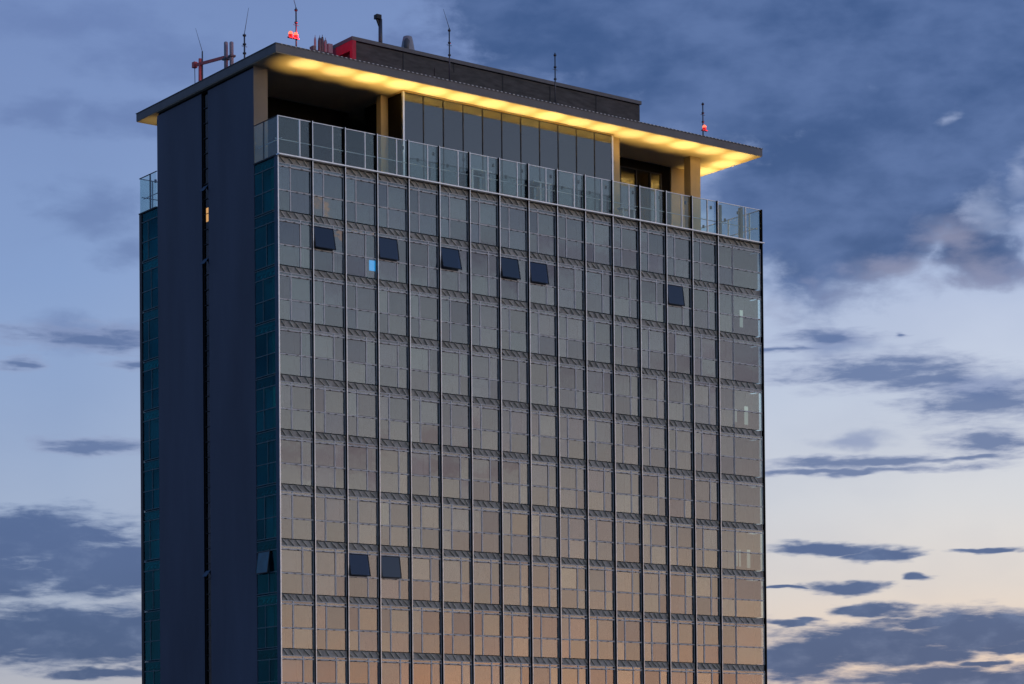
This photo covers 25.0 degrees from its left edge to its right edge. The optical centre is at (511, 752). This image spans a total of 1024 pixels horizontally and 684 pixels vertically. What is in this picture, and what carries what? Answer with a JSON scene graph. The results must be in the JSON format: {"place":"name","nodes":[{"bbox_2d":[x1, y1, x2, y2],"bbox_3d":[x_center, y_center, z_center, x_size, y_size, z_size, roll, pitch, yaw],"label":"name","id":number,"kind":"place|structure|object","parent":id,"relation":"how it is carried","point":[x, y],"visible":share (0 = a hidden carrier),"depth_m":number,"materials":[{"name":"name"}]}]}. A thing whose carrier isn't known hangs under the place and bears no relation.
{"place":"outdoors","nodes":[
{"label":"outdoors","id":0,"kind":"place"},
{"bbox_2d":[0,0,1023,683],"label":"sky","id":1,"kind":"structure","parent":0,"point":[887,182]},
{"bbox_3d":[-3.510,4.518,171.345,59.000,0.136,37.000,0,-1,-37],"label":"pavement","id":2,"kind":"structure","parent":0,"visible":0},
{"bbox_2d":[136,36,766,683],"bbox_3d":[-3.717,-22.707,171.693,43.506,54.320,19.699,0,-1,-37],"label":"office tower","id":3,"kind":"structure","parent":2,"relation":"on","point":[416,406],"depth_m":162.19,"materials":[{"name":"glass"}]},
{"bbox_2d":[142,308,157,361],"bbox_3d":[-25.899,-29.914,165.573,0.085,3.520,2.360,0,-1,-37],"label":"corner window","id":4,"kind":"structure","parent":3,"relation":"in","point":[148,320],"depth_m":165.76,"materials":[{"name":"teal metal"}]},
{"bbox_2d":[143,408,158,460],"bbox_3d":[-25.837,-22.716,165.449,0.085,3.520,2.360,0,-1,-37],"label":"corner window","id":5,"kind":"structure","parent":3,"relation":"in","point":[154,443],"depth_m":165.48,"materials":[{"name":"teal glass"}]},
{"bbox_2d":[203,94,211,683],"bbox_3d":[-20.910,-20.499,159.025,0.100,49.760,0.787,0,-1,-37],"label":"stair window","id":6,"kind":"structure","parent":3,"relation":"in","point":[205,98],"depth_m":159.22,"materials":[{"name":"metal"}]},
{"bbox_2d":[192,56,223,80],"bbox_3d":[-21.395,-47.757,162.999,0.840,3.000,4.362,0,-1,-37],"label":"roof crane","id":7,"kind":"object","parent":3,"relation":"on","point":[198,64],"visible":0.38,"depth_m":163.89,"materials":[{"name":"red paint"}]},
{"bbox_2d":[254,157,273,216],"bbox_3d":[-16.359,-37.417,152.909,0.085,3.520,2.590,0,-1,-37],"label":"corner window","id":8,"kind":"structure","parent":3,"relation":"in","point":[259,199],"depth_m":153.23,"materials":[{"name":"teal glass"}]},
{"bbox_2d":[255,211,274,270],"bbox_3d":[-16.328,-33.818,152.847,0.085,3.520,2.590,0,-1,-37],"label":"corner window","id":9,"kind":"structure","parent":3,"relation":"in","point":[270,240],"depth_m":152.48,"materials":[{"name":"teal glass"}]},
{"bbox_2d":[255,265,274,324],"bbox_3d":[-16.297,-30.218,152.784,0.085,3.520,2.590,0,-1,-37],"label":"corner window","id":10,"kind":"structure","parent":3,"relation":"in","point":[263,279],"depth_m":152.93,"materials":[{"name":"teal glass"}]},
{"bbox_2d":[256,375,275,432],"bbox_3d":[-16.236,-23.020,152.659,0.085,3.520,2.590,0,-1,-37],"label":"corner window","id":11,"kind":"structure","parent":3,"relation":"in","point":[263,388],"depth_m":152.82,"materials":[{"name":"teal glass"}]},
{"bbox_2d":[256,484,276,540],"bbox_3d":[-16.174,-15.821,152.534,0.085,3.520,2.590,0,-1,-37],"label":"corner window","id":12,"kind":"structure","parent":3,"relation":"in","point":[264,496],"depth_m":152.71,"materials":[{"name":"teal metal"}]},
{"bbox_2d":[257,593,276,648],"bbox_3d":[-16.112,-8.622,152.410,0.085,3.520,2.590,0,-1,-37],"label":"corner window","id":13,"kind":"structure","parent":3,"relation":"in","point":[265,605],"depth_m":152.56,"materials":[{"name":"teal metal"}]},
{"bbox_2d":[279,162,310,214],"bbox_3d":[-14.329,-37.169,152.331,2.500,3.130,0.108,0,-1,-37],"label":"window","id":14,"kind":"structure","parent":3,"relation":"in","point":[289,166],"depth_m":152.19,"materials":[{"name":"grey metal"}]},
{"bbox_2d":[279,217,311,268],"bbox_3d":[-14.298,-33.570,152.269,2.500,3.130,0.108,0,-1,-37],"label":"window","id":15,"kind":"structure","parent":3,"relation":"in","point":[293,222],"depth_m":152.48,"materials":[{"name":"grey metal"}]},
{"bbox_2d":[280,271,311,322],"bbox_3d":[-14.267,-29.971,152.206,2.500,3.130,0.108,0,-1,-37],"label":"window","id":16,"kind":"structure","parent":3,"relation":"in","point":[290,275],"depth_m":152.04,"materials":[{"name":"grey metal"}]},
{"bbox_2d":[280,326,311,376],"bbox_3d":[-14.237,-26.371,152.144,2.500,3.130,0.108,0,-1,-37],"label":"window","id":17,"kind":"structure","parent":3,"relation":"in","point":[300,331],"depth_m":152.37,"materials":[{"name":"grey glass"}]},
{"bbox_2d":[280,381,312,431],"bbox_3d":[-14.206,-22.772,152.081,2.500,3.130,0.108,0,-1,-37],"label":"window","id":18,"kind":"structure","parent":3,"relation":"in","point":[291,385],"depth_m":151.93,"materials":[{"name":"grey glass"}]},
{"bbox_2d":[281,435,312,485],"bbox_3d":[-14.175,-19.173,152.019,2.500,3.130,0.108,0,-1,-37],"label":"window","id":19,"kind":"structure","parent":3,"relation":"in","point":[301,440],"depth_m":152.22,"materials":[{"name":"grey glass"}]},
{"bbox_2d":[281,490,312,539],"bbox_3d":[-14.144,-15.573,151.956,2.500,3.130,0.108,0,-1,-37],"label":"window","id":20,"kind":"structure","parent":3,"relation":"in","point":[291,494],"depth_m":151.82,"materials":[{"name":"grey metal"}]},
{"bbox_2d":[281,545,313,594],"bbox_3d":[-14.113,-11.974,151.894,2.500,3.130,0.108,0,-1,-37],"label":"window","id":21,"kind":"structure","parent":3,"relation":"in","point":[301,549],"depth_m":152.11,"materials":[{"name":"grey metal"}]},
{"bbox_2d":[282,600,313,648],"bbox_3d":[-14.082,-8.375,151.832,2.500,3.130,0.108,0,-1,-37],"label":"window","id":22,"kind":"structure","parent":3,"relation":"in","point":[292,603],"depth_m":151.63,"materials":[{"name":"grey metal"}]},
{"bbox_2d":[282,655,314,683],"bbox_3d":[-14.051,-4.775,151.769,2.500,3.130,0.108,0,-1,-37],"label":"window","id":23,"kind":"structure","parent":3,"relation":"in","point":[302,658],"depth_m":151.96,"materials":[{"name":"grey metal"}]},
{"bbox_2d":[310,35,332,53],"bbox_3d":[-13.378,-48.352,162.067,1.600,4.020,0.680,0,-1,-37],"label":"radio cluster","id":24,"kind":"object","parent":3,"relation":"on","point":[324,46],"visible":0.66,"depth_m":162.05,"materials":[{"name":"metal"}]},
{"bbox_2d":[313,168,343,219],"bbox_3d":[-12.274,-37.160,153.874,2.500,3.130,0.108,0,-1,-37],"label":"window","id":25,"kind":"structure","parent":3,"relation":"in","point":[322,172],"depth_m":153.75,"materials":[{"name":"grey metal"}]},
{"bbox_2d":[314,222,343,273],"bbox_3d":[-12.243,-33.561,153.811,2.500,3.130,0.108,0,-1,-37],"label":"window","id":26,"kind":"structure","parent":3,"relation":"in","point":[333,226],"depth_m":154.06,"materials":[{"name":"grey metal"}]},
{"bbox_2d":[314,276,344,327],"bbox_3d":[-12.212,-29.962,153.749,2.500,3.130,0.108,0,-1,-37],"label":"window","id":27,"kind":"structure","parent":3,"relation":"in","point":[323,280],"depth_m":153.57,"materials":[{"name":"grey metal"}]},
{"bbox_2d":[315,331,344,380],"bbox_3d":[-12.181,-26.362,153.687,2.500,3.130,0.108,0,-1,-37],"label":"window","id":28,"kind":"structure","parent":3,"relation":"in","point":[317,334],"depth_m":153.91,"materials":[{"name":"grey metal"}]},
{"bbox_2d":[315,385,344,434],"bbox_3d":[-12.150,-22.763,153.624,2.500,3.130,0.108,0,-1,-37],"label":"window","id":29,"kind":"structure","parent":3,"relation":"in","point":[324,389],"depth_m":153.45,"materials":[{"name":"grey metal"}]},
{"bbox_2d":[315,439,345,488],"bbox_3d":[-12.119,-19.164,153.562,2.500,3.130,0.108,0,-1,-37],"label":"window","id":30,"kind":"structure","parent":3,"relation":"in","point":[334,444],"depth_m":153.75,"materials":[{"name":"grey metal"}]},
{"bbox_2d":[316,493,345,542],"bbox_3d":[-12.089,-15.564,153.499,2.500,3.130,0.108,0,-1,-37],"label":"window","id":31,"kind":"structure","parent":3,"relation":"in","point":[324,496],"depth_m":153.49,"materials":[{"name":"grey metal"}]},
{"bbox_2d":[316,547,346,595],"bbox_3d":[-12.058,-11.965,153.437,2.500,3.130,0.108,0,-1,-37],"label":"window","id":32,"kind":"structure","parent":3,"relation":"in","point":[334,551],"depth_m":153.64,"materials":[{"name":"grey metal"}]},
{"bbox_2d":[316,602,346,649],"bbox_3d":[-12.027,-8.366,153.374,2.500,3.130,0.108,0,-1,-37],"label":"window","id":33,"kind":"structure","parent":3,"relation":"in","point":[325,605],"depth_m":153.29,"materials":[{"name":"grey metal"}]},
{"bbox_2d":[317,656,346,683],"bbox_3d":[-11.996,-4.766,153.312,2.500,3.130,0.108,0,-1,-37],"label":"window","id":34,"kind":"structure","parent":3,"relation":"in","point":[335,659],"depth_m":153.53,"materials":[{"name":"grey metal"}]},
{"bbox_2d":[346,174,375,225],"bbox_3d":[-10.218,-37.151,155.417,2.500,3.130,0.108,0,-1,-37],"label":"window","id":35,"kind":"structure","parent":3,"relation":"in","point":[355,179],"depth_m":155.30,"materials":[{"name":"grey metal"}]},
{"bbox_2d":[346,228,375,278],"bbox_3d":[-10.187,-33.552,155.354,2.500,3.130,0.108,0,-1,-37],"label":"window","id":36,"kind":"structure","parent":3,"relation":"in","point":[364,233],"depth_m":155.57,"materials":[{"name":"grey metal"}]},
{"bbox_2d":[347,281,376,331],"bbox_3d":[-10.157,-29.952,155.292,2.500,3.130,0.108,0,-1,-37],"label":"window","id":37,"kind":"structure","parent":3,"relation":"in","point":[355,285],"depth_m":155.26,"materials":[{"name":"grey metal"}]},
{"bbox_2d":[347,335,376,384],"bbox_3d":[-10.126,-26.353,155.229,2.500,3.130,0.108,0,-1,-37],"label":"window","id":38,"kind":"structure","parent":3,"relation":"in","point":[365,340],"depth_m":155.45,"materials":[{"name":"grey metal"}]},
{"bbox_2d":[348,389,377,437],"bbox_3d":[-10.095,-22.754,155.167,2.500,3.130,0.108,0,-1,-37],"label":"window","id":39,"kind":"structure","parent":3,"relation":"in","point":[356,392],"depth_m":155.00,"materials":[{"name":"grey metal"}]},
{"bbox_2d":[348,442,377,490],"bbox_3d":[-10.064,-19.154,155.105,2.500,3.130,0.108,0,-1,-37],"label":"window","id":40,"kind":"structure","parent":3,"relation":"in","point":[366,446],"depth_m":155.30,"materials":[{"name":"grey metal"}]},
{"bbox_2d":[348,496,377,544],"bbox_3d":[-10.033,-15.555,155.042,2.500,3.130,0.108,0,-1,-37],"label":"window","id":41,"kind":"structure","parent":3,"relation":"in","point":[357,499],"depth_m":154.89,"materials":[{"name":"grey metal"}]},
{"bbox_2d":[349,550,378,597],"bbox_3d":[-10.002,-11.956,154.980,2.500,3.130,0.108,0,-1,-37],"label":"window","id":42,"kind":"structure","parent":3,"relation":"in","point":[367,577],"depth_m":155.19,"materials":[{"name":"grey metal"}]},
{"bbox_2d":[349,603,378,650],"bbox_3d":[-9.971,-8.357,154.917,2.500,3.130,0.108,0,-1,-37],"label":"window","id":43,"kind":"structure","parent":3,"relation":"in","point":[358,607],"depth_m":154.77,"materials":[{"name":"grey metal"}]},
{"bbox_2d":[378,180,406,230],"bbox_3d":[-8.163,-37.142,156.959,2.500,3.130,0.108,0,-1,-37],"label":"window","id":44,"kind":"structure","parent":3,"relation":"in","point":[386,184],"depth_m":156.94,"materials":[{"name":"grey metal"}]},
{"bbox_2d":[379,233,407,283],"bbox_3d":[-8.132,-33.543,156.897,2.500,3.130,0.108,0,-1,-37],"label":"window","id":45,"kind":"structure","parent":3,"relation":"in","point":[396,262],"depth_m":157.13,"materials":[{"name":"grey metal"}]},
{"bbox_2d":[379,286,407,335],"bbox_3d":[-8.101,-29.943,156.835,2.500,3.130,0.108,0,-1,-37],"label":"window","id":46,"kind":"structure","parent":3,"relation":"in","point":[388,288],"depth_m":156.75,"materials":[{"name":"grey metal"}]},
{"bbox_2d":[379,339,408,388],"bbox_3d":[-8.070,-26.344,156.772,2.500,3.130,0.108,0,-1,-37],"label":"window","id":47,"kind":"structure","parent":3,"relation":"in","point":[397,344],"depth_m":156.98,"materials":[{"name":"grey metal"}]},
{"bbox_2d":[380,392,408,440],"bbox_3d":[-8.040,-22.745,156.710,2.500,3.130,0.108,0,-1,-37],"label":"window","id":48,"kind":"structure","parent":3,"relation":"in","point":[388,396],"depth_m":156.54,"materials":[{"name":"grey metal"}]},
{"bbox_2d":[380,445,408,493],"bbox_3d":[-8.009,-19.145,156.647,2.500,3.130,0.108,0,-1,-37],"label":"window","id":49,"kind":"structure","parent":3,"relation":"in","point":[398,450],"depth_m":156.86,"materials":[{"name":"grey metal"}]},
{"bbox_2d":[381,499,409,546],"bbox_3d":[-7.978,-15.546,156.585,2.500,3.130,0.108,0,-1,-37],"label":"window","id":50,"kind":"structure","parent":3,"relation":"in","point":[389,502],"depth_m":156.44,"materials":[{"name":"grey metal"}]},
{"bbox_2d":[381,552,409,599],"bbox_3d":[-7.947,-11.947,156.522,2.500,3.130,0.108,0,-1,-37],"label":"window","id":51,"kind":"structure","parent":3,"relation":"in","point":[381,552],"depth_m":156.75,"materials":[{"name":"grey metal"}]},
{"bbox_2d":[381,605,410,652],"bbox_3d":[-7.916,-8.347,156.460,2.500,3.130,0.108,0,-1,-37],"label":"window","id":52,"kind":"structure","parent":3,"relation":"in","point":[390,608],"depth_m":156.29,"materials":[{"name":"grey metal"}]},
{"bbox_2d":[410,186,437,235],"bbox_3d":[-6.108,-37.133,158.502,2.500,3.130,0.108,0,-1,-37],"label":"window","id":53,"kind":"structure","parent":3,"relation":"in","point":[418,190],"depth_m":158.38,"materials":[{"name":"grey metal"}]},
{"bbox_2d":[410,238,438,287],"bbox_3d":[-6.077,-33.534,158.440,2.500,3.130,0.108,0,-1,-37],"label":"window","id":54,"kind":"structure","parent":3,"relation":"in","point":[427,243],"depth_m":158.65,"materials":[{"name":"grey metal"}]},
{"bbox_2d":[410,291,438,339],"bbox_3d":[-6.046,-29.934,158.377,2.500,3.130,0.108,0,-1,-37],"label":"window","id":55,"kind":"structure","parent":3,"relation":"in","point":[418,294],"depth_m":158.40,"materials":[{"name":"grey metal"}]},
{"bbox_2d":[411,343,439,391],"bbox_3d":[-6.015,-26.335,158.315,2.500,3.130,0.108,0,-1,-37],"label":"window","id":56,"kind":"structure","parent":3,"relation":"in","point":[428,348],"depth_m":158.52,"materials":[{"name":"grey metal"}]},
{"bbox_2d":[411,396,439,444],"bbox_3d":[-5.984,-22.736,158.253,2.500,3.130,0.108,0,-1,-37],"label":"window","id":57,"kind":"structure","parent":3,"relation":"in","point":[419,399],"depth_m":158.21,"materials":[{"name":"grey metal"}]},
{"bbox_2d":[412,449,439,496],"bbox_3d":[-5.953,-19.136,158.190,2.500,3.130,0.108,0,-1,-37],"label":"window","id":58,"kind":"structure","parent":3,"relation":"in","point":[429,453],"depth_m":158.40,"materials":[{"name":"grey metal"}]},
{"bbox_2d":[412,501,440,548],"bbox_3d":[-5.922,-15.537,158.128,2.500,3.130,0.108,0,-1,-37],"label":"window","id":59,"kind":"structure","parent":3,"relation":"in","point":[420,504],"depth_m":157.94,"materials":[{"name":"grey metal"}]},
{"bbox_2d":[412,554,440,600],"bbox_3d":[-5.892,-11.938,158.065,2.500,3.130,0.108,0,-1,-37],"label":"window","id":60,"kind":"structure","parent":3,"relation":"in","point":[430,558],"depth_m":158.27,"materials":[{"name":"grey metal"}]},
{"bbox_2d":[413,607,441,653],"bbox_3d":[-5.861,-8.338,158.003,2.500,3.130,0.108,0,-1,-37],"label":"window","id":61,"kind":"structure","parent":3,"relation":"in","point":[421,610],"depth_m":157.79,"materials":[{"name":"grey metal"}]},
{"bbox_2d":[440,191,468,240],"bbox_3d":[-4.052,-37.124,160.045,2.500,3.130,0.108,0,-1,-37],"label":"window","id":62,"kind":"structure","parent":3,"relation":"in","point":[448,195],"depth_m":159.92,"materials":[{"name":"grey metal"}]},
{"bbox_2d":[441,243,468,292],"bbox_3d":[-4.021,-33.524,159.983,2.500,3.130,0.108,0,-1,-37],"label":"window","id":63,"kind":"structure","parent":3,"relation":"in","point":[458,272],"depth_m":160.19,"materials":[{"name":"grey metal"}]},
{"bbox_2d":[441,295,468,343],"bbox_3d":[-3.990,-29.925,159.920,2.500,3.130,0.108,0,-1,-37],"label":"window","id":64,"kind":"structure","parent":3,"relation":"in","point":[449,299],"depth_m":159.76,"materials":[{"name":"grey metal"}]},
{"bbox_2d":[442,347,469,395],"bbox_3d":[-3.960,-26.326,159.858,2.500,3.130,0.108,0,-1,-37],"label":"window","id":65,"kind":"structure","parent":3,"relation":"in","point":[458,352],"depth_m":160.08,"materials":[{"name":"grey metal"}]},
{"bbox_2d":[442,399,469,447],"bbox_3d":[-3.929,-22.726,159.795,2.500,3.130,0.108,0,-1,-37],"label":"window","id":66,"kind":"structure","parent":3,"relation":"in","point":[450,403],"depth_m":159.61,"materials":[{"name":"grey metal"}]},
{"bbox_2d":[443,452,470,498],"bbox_3d":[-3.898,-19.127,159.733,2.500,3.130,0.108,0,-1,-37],"label":"window","id":67,"kind":"structure","parent":3,"relation":"in","point":[459,456],"depth_m":159.96,"materials":[{"name":"grey metal"}]},
{"bbox_2d":[443,504,470,550],"bbox_3d":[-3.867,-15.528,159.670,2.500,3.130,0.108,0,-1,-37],"label":"window","id":68,"kind":"structure","parent":3,"relation":"in","point":[451,507],"depth_m":159.49,"materials":[{"name":"grey metal"}]},
{"bbox_2d":[443,556,471,602],"bbox_3d":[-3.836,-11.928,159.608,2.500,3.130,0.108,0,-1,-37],"label":"window","id":69,"kind":"structure","parent":3,"relation":"in","point":[460,560],"depth_m":159.84,"materials":[{"name":"grey metal"}]},
{"bbox_2d":[444,608,471,654],"bbox_3d":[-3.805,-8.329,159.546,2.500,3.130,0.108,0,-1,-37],"label":"window","id":70,"kind":"structure","parent":3,"relation":"in","point":[452,611],"depth_m":159.53,"materials":[{"name":"grey metal"}]},
{"bbox_2d":[467,168,491,190],"bbox_3d":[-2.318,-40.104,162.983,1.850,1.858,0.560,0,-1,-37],"label":"terrace table","id":71,"kind":"object","parent":3,"relation":"on","point":[484,180],"visible":0.64,"depth_m":163.06,"materials":[{"name":"metal"}]},
{"bbox_2d":[471,197,497,245],"bbox_3d":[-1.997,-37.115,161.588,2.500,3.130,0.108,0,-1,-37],"label":"window","id":72,"kind":"structure","parent":3,"relation":"in","point":[479,199],"depth_m":161.53,"materials":[{"name":"grey metal"}]},
{"bbox_2d":[471,248,498,296],"bbox_3d":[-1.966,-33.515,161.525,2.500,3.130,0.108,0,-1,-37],"label":"window","id":73,"kind":"structure","parent":3,"relation":"in","point":[487,253],"depth_m":161.72,"materials":[{"name":"grey metal"}]},
{"bbox_2d":[472,300,498,347],"bbox_3d":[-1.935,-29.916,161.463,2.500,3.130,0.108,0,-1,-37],"label":"window","id":74,"kind":"structure","parent":3,"relation":"in","point":[479,303],"depth_m":161.33,"materials":[{"name":"grey metal"}]},
{"bbox_2d":[472,351,498,398],"bbox_3d":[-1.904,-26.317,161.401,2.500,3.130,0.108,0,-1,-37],"label":"window","id":75,"kind":"structure","parent":3,"relation":"in","point":[488,356],"depth_m":161.61,"materials":[{"name":"grey metal"}]},
{"bbox_2d":[472,403,499,450],"bbox_3d":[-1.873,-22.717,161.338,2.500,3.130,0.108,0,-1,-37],"label":"window","id":76,"kind":"structure","parent":3,"relation":"in","point":[480,406],"depth_m":161.17,"materials":[{"name":"grey metal"}]},
{"bbox_2d":[473,455,499,501],"bbox_3d":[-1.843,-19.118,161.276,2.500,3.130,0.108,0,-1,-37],"label":"window","id":77,"kind":"structure","parent":3,"relation":"in","point":[489,459],"depth_m":161.49,"materials":[{"name":"grey metal"}]},
{"bbox_2d":[473,506,500,552],"bbox_3d":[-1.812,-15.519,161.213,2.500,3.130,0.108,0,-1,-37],"label":"window","id":78,"kind":"structure","parent":3,"relation":"in","point":[481,509],"depth_m":161.02,"materials":[{"name":"grey metal"}]},
{"bbox_2d":[474,558,500,603],"bbox_3d":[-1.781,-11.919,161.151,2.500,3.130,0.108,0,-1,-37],"label":"window","id":79,"kind":"structure","parent":3,"relation":"in","point":[490,562],"depth_m":161.37,"materials":[{"name":"grey metal"}]},
{"bbox_2d":[474,610,501,655],"bbox_3d":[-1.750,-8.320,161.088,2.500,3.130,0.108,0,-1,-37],"label":"window","id":80,"kind":"structure","parent":3,"relation":"in","point":[482,613],"depth_m":160.92,"materials":[{"name":"grey metal"}]},
{"bbox_2d":[500,202,526,250],"bbox_3d":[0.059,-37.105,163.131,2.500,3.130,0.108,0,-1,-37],"label":"window","id":81,"kind":"structure","parent":3,"relation":"in","point":[508,206],"depth_m":162.99,"materials":[{"name":"grey metal"}]},
{"bbox_2d":[501,253,527,301],"bbox_3d":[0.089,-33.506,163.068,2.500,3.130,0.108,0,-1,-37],"label":"window","id":82,"kind":"structure","parent":3,"relation":"in","point":[517,281],"depth_m":163.27,"materials":[{"name":"grey metal"}]},
{"bbox_2d":[501,304,527,351],"bbox_3d":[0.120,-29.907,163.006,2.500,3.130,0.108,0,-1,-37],"label":"window","id":83,"kind":"structure","parent":3,"relation":"in","point":[509,308],"depth_m":162.91,"materials":[{"name":"grey metal"}]},
{"bbox_2d":[502,355,528,402],"bbox_3d":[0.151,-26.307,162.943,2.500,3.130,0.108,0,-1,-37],"label":"window","id":84,"kind":"structure","parent":3,"relation":"in","point":[518,360],"depth_m":163.15,"materials":[{"name":"grey metal"}]},
{"bbox_2d":[502,406,528,453],"bbox_3d":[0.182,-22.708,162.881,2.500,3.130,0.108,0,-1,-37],"label":"window","id":85,"kind":"structure","parent":3,"relation":"in","point":[510,410],"depth_m":162.89,"materials":[{"name":"grey metal"}]},
{"bbox_2d":[503,458,528,503],"bbox_3d":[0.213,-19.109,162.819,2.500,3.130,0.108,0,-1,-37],"label":"window","id":86,"kind":"structure","parent":3,"relation":"in","point":[518,462],"depth_m":163.03,"materials":[{"name":"grey metal"}]},
{"bbox_2d":[503,509,529,554],"bbox_3d":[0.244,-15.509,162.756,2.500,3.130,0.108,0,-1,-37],"label":"window","id":87,"kind":"structure","parent":3,"relation":"in","point":[510,512],"depth_m":162.75,"materials":[{"name":"grey metal"}]},
{"bbox_2d":[503,560,529,605],"bbox_3d":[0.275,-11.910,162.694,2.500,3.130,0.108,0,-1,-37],"label":"window","id":88,"kind":"structure","parent":3,"relation":"in","point":[519,563],"depth_m":162.91,"materials":[{"name":"grey metal"}]},
{"bbox_2d":[504,611,530,656],"bbox_3d":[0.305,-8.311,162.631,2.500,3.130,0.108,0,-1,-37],"label":"window","id":89,"kind":"structure","parent":3,"relation":"in","point":[511,614],"depth_m":162.52,"materials":[{"name":"grey metal"}]},
{"bbox_2d":[529,180,550,202],"bbox_3d":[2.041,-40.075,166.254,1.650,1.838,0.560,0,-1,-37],"label":"terrace table","id":90,"kind":"object","parent":3,"relation":"on","point":[539,184],"visible":0.76,"depth_m":166.19,"materials":[{"name":"metal"}]},
{"bbox_2d":[529,208,555,255],"bbox_3d":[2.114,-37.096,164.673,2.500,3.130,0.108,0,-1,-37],"label":"window","id":91,"kind":"structure","parent":3,"relation":"in","point":[537,212],"depth_m":164.63,"materials":[{"name":"grey metal"}]},
{"bbox_2d":[530,258,555,305],"bbox_3d":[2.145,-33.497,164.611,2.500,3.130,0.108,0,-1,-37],"label":"window","id":92,"kind":"structure","parent":3,"relation":"in","point":[546,285],"depth_m":164.87,"materials":[{"name":"grey metal"}]},
{"bbox_2d":[530,309,556,355],"bbox_3d":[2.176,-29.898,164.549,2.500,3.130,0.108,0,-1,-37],"label":"window","id":93,"kind":"structure","parent":3,"relation":"in","point":[538,312],"depth_m":164.55,"materials":[{"name":"grey metal"}]},
{"bbox_2d":[531,359,556,405],"bbox_3d":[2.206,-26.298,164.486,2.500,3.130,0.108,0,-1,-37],"label":"window","id":94,"kind":"structure","parent":3,"relation":"in","point":[546,364],"depth_m":164.71,"materials":[{"name":"grey metal"}]},
{"bbox_2d":[531,410,557,456],"bbox_3d":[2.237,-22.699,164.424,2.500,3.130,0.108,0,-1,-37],"label":"window","id":95,"kind":"structure","parent":3,"relation":"in","point":[538,413],"depth_m":164.39,"materials":[{"name":"grey metal"}]},
{"bbox_2d":[532,461,557,506],"bbox_3d":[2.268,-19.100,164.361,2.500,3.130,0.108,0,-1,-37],"label":"window","id":96,"kind":"structure","parent":3,"relation":"in","point":[547,464],"depth_m":164.59,"materials":[{"name":"grey metal"}]},
{"bbox_2d":[532,511,558,556],"bbox_3d":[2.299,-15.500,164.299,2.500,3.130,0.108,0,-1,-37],"label":"window","id":97,"kind":"structure","parent":3,"relation":"in","point":[539,514],"depth_m":164.17,"materials":[{"name":"grey metal"}]},
{"bbox_2d":[533,562,558,606],"bbox_3d":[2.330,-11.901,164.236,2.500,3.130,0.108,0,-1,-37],"label":"window","id":98,"kind":"structure","parent":3,"relation":"in","point":[548,565],"depth_m":164.43,"materials":[{"name":"grey metal"}]},
{"bbox_2d":[533,613,558,657],"bbox_3d":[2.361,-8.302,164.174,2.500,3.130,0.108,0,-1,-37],"label":"window","id":99,"kind":"structure","parent":3,"relation":"in","point":[540,615],"depth_m":163.99,"materials":[{"name":"grey metal"}]},
{"bbox_2d":[558,213,583,260],"bbox_3d":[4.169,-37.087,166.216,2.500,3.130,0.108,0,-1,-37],"label":"window","id":100,"kind":"structure","parent":3,"relation":"in","point":[565,216],"depth_m":166.05,"materials":[{"name":"grey metal"}]},
{"bbox_2d":[558,263,583,309],"bbox_3d":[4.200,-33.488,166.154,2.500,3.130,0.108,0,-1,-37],"label":"window","id":101,"kind":"structure","parent":3,"relation":"in","point":[574,268],"depth_m":166.37,"materials":[{"name":"grey metal"}]},
{"bbox_2d":[559,313,584,359],"bbox_3d":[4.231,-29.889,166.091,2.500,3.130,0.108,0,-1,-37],"label":"window","id":102,"kind":"structure","parent":3,"relation":"in","point":[566,316],"depth_m":165.88,"materials":[{"name":"grey metal"}]},
{"bbox_2d":[559,363,584,409],"bbox_3d":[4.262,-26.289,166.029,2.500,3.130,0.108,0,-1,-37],"label":"window","id":103,"kind":"structure","parent":3,"relation":"in","point":[575,368],"depth_m":166.25,"materials":[{"name":"grey metal"}]},
{"bbox_2d":[560,413,585,458],"bbox_3d":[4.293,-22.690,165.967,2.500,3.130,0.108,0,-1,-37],"label":"window","id":104,"kind":"structure","parent":3,"relation":"in","point":[567,417],"depth_m":165.76,"materials":[{"name":"grey metal"}]},
{"bbox_2d":[560,463,585,508],"bbox_3d":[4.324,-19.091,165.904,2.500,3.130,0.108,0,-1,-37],"label":"window","id":105,"kind":"structure","parent":3,"relation":"in","point":[575,467],"depth_m":166.13,"materials":[{"name":"grey metal"}]},
{"bbox_2d":[561,514,586,558],"bbox_3d":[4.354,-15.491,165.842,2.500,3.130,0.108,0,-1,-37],"label":"window","id":106,"kind":"structure","parent":3,"relation":"in","point":[568,517],"depth_m":165.68,"materials":[{"name":"grey metal"}]},
{"bbox_2d":[561,564,586,608],"bbox_3d":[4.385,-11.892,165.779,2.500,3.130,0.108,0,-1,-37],"label":"window","id":107,"kind":"structure","parent":3,"relation":"in","point":[576,567],"depth_m":166.01,"materials":[{"name":"grey metal"}]},
{"bbox_2d":[562,614,587,658],"bbox_3d":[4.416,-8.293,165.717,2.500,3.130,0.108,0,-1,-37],"label":"window","id":108,"kind":"structure","parent":3,"relation":"in","point":[569,617],"depth_m":165.72,"materials":[{"name":"grey metal"}]},
{"bbox_2d":[620,165,661,222],"bbox_3d":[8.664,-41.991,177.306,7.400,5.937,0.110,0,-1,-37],"label":"terrace door","id":109,"kind":"structure","parent":3,"relation":"in","point":[628,175],"depth_m":178.45,"materials":[{"name":"glass"}]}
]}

